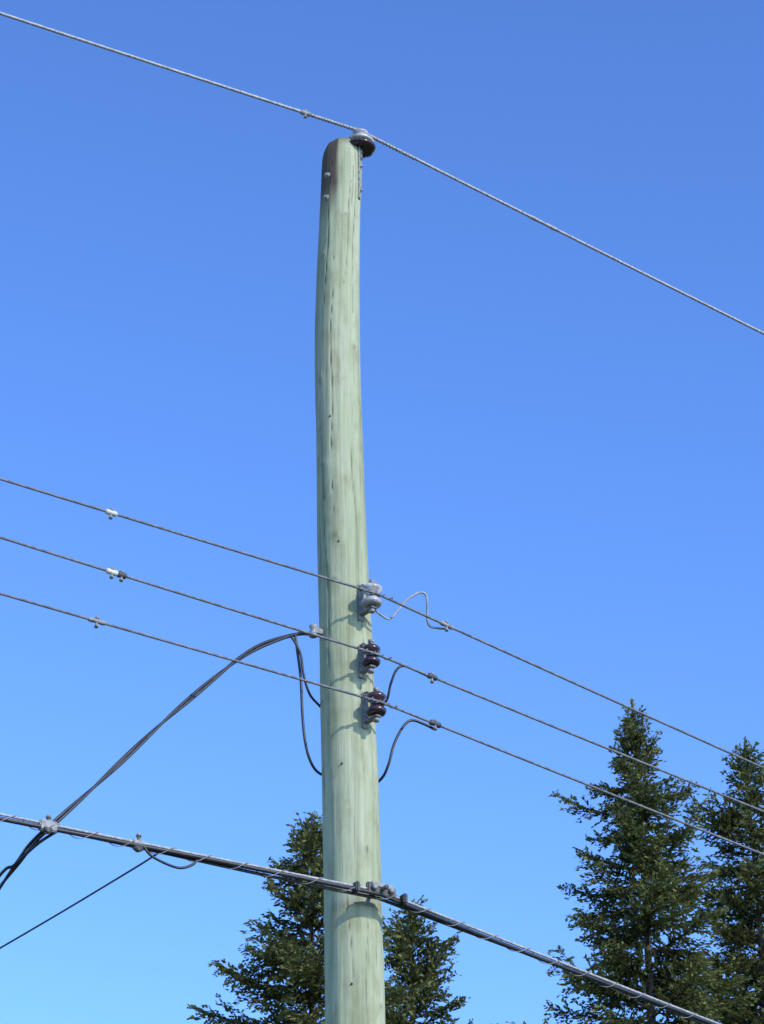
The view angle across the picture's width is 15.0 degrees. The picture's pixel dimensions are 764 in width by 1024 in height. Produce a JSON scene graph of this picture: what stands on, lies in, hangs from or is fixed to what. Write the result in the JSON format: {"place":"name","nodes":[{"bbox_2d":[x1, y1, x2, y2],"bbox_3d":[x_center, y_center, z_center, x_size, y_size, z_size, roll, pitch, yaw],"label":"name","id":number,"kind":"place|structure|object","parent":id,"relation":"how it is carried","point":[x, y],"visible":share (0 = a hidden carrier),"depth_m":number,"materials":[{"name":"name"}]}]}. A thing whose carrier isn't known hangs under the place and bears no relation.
{"place":"outdoors","nodes":[
{"label":"outdoors","id":0,"kind":"place"},
{"bbox_2d":[0,0,763,1023],"label":"sky","id":1,"kind":"structure","parent":0,"point":[563,445],"materials":[{"name":"blue"}]},
{"label":"ground","id":2,"kind":"structure","parent":0,"visible":0},
{"bbox_2d":[187,810,435,1023],"bbox_3d":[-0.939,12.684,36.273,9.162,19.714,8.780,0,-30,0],"label":"conifer tree","id":3,"kind":"object","parent":2,"relation":"on","point":[297,964],"visible":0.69,"depth_m":40.03,"materials":[{"name":"green plant"}]},
{"bbox_2d":[290,128,444,1023],"bbox_3d":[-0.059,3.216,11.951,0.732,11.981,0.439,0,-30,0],"label":"utility pole","id":4,"kind":"object","parent":2,"relation":"on","point":[354,965],"visible":1,"depth_m":13.42,"materials":[{"name":"green wood"}]},
{"bbox_2d":[0,632,308,889],"bbox_3d":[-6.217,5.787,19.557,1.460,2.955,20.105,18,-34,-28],"label":"service cable","id":5,"kind":"object","parent":4,"relation":"attached to","point":[34,842],"visible":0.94,"depth_m":12.40,"materials":[{"name":"black rubber"}]},
{"bbox_2d":[0,813,721,1023],"bbox_3d":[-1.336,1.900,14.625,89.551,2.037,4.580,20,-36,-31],"label":"communication cable","id":6,"kind":"object","parent":4,"relation":"attached to","point":[373,889],"visible":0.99,"depth_m":12.60,"materials":[{"name":"metal"}]},
{"bbox_2d":[0,852,160,948],"bbox_3d":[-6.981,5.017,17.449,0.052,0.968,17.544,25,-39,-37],"label":"telephone drop wire","id":7,"kind":"object","parent":6,"relation":"attached to","point":[82,899],"visible":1,"depth_m":12.46,"materials":[{"name":"metal"}]},
{"bbox_2d":[0,12,763,334],"bbox_3d":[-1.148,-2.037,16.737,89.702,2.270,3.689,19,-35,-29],"label":"overhead wire","id":8,"kind":"object","parent":4,"relation":"attached to","point":[305,113],"visible":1,"depth_m":15.03,"materials":[{"name":"metal"}]},
{"bbox_2d":[0,536,763,812],"bbox_3d":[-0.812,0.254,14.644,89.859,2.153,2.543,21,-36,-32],"label":"overhead wire","id":9,"kind":"object","parent":4,"relation":"attached to","point":[121,574],"visible":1,"depth_m":13.22,"materials":[{"name":"metal"}]},
{"bbox_2d":[0,592,763,855],"bbox_3d":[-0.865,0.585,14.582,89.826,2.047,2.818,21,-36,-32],"label":"overhead wire","id":10,"kind":"object","parent":4,"relation":"attached to","point":[434,722],"visible":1,"depth_m":13.11,"materials":[{"name":"metal"}]},
{"bbox_2d":[0,478,763,768],"bbox_3d":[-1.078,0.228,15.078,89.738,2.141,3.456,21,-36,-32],"label":"overhead wire","id":11,"kind":"object","parent":4,"relation":"attached to","point":[111,512],"visible":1,"depth_m":13.41,"materials":[{"name":"metal"}]},
{"bbox_2d":[382,895,473,1023],"bbox_3d":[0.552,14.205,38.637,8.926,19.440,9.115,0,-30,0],"label":"conifer tree","id":12,"kind":"object","parent":2,"relation":"on","point":[403,955],"visible":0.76,"depth_m":42.61,"materials":[{"name":"green plant"}]},
{"bbox_2d":[497,698,762,1023],"bbox_3d":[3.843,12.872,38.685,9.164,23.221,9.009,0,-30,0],"label":"conifer tree","id":13,"kind":"object","parent":2,"relation":"on","point":[640,854],"visible":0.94,"depth_m":42.48,"materials":[{"name":"green plant"}]},
{"bbox_2d":[681,736,763,1023],"bbox_3d":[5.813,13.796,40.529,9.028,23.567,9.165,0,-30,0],"label":"conifer tree","id":14,"kind":"object","parent":2,"relation":"on","point":[741,935],"visible":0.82,"depth_m":44.95,"materials":[{"name":"green plant"}]}
]}

